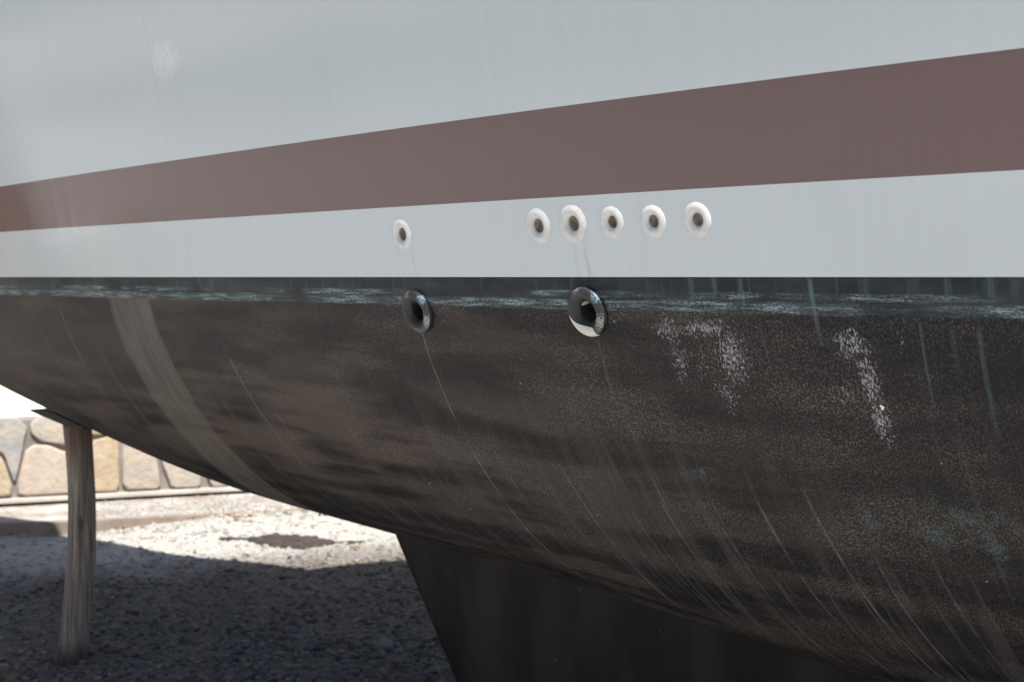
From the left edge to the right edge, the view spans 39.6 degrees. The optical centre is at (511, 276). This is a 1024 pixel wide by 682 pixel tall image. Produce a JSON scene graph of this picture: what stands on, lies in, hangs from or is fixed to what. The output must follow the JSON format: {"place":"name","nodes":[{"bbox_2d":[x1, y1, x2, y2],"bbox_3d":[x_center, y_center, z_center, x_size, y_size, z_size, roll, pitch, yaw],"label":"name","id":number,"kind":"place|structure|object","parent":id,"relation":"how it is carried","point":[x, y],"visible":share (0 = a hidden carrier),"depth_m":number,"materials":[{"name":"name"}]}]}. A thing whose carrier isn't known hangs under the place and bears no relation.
{"place":"outdoors","nodes":[
{"label":"outdoors","id":0,"kind":"place"},
{"bbox_2d":[0,385,15,393],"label":"rendered wall","id":1,"kind":"structure","parent":0,"point":[3,390],"depth_m":12.34,"materials":[{"name":"white paint"}]},
{"bbox_2d":[0,492,292,521],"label":"pavement","id":2,"kind":"structure","parent":0,"point":[43,512],"depth_m":10.05,"materials":[{"name":"beige concrete"}]},
{"bbox_2d":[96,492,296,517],"bbox_3d":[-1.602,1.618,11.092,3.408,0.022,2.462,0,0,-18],"label":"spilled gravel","id":3,"kind":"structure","parent":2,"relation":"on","point":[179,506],"depth_m":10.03,"materials":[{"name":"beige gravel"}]},
{"bbox_2d":[0,505,455,681],"bbox_3d":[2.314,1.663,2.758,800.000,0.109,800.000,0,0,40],"label":"ground","id":4,"kind":"structure","parent":0,"point":[132,546],"depth_m":7.44,"materials":[{"name":"grey gravel"}]},
{"bbox_2d":[0,394,44,416],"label":"terrace","id":5,"kind":"structure","parent":4,"relation":"on","point":[14,405],"depth_m":11.16,"materials":[{"name":"concrete"}]},
{"bbox_2d":[56,425,95,663],"bbox_3d":[-1.936,1.183,6.310,0.169,1.058,0.134,0,0,11],"label":"wooden post","id":6,"kind":"object","parent":4,"relation":"on","point":[73,645],"visible":0.99,"depth_m":6.26,"materials":[{"name":"grey wood"}]},
{"bbox_2d":[30,408,88,429],"bbox_3d":[-1.964,0.627,6.321,0.415,0.062,0.140,0,0,40],"label":"wooden wedge","id":7,"kind":"object","parent":6,"relation":"on","point":[52,415],"visible":0.47,"depth_m":6.27,"materials":[{"name":"wood"}]},
{"bbox_2d":[0,416,244,505],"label":"stone wall","id":8,"kind":"structure","parent":4,"relation":"on","point":[33,468],"depth_m":10.21,"materials":[{"name":"stone"}]},
{"bbox_2d":[0,508,308,535],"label":"kerb","id":9,"kind":"structure","parent":4,"relation":"on","point":[38,528],"depth_m":9.43,"materials":[{"name":"concrete"}]},
{"bbox_2d":[0,505,447,681],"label":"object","id":10,"kind":"object","parent":4,"relation":"on","point":[385,670],"visible":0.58,"depth_m":7.23,"materials":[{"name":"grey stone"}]},
{"bbox_2d":[219,532,365,548],"bbox_3d":[-1.405,1.681,9.099,0.859,0.029,0.443,0,0,32],"label":"soil patch","id":11,"kind":"object","parent":4,"relation":"on","point":[282,541],"visible":1,"depth_m":9.05,"materials":[{"name":"soil"}]},
{"bbox_2d":[379,638,392,649],"bbox_3d":[-0.580,1.681,6.504,0.066,0.061,0.052,0,0,40],"label":"stone","id":12,"kind":"object","parent":4,"relation":"on","point":[384,643],"visible":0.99,"depth_m":6.49,"materials":[{"name":"grey stone"}]},
{"bbox_2d":[0,0,1023,681],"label":"sailing boat","id":13,"kind":"object","parent":4,"relation":"on","point":[612,340],"visible":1,"depth_m":3.08,"materials":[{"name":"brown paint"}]}
]}

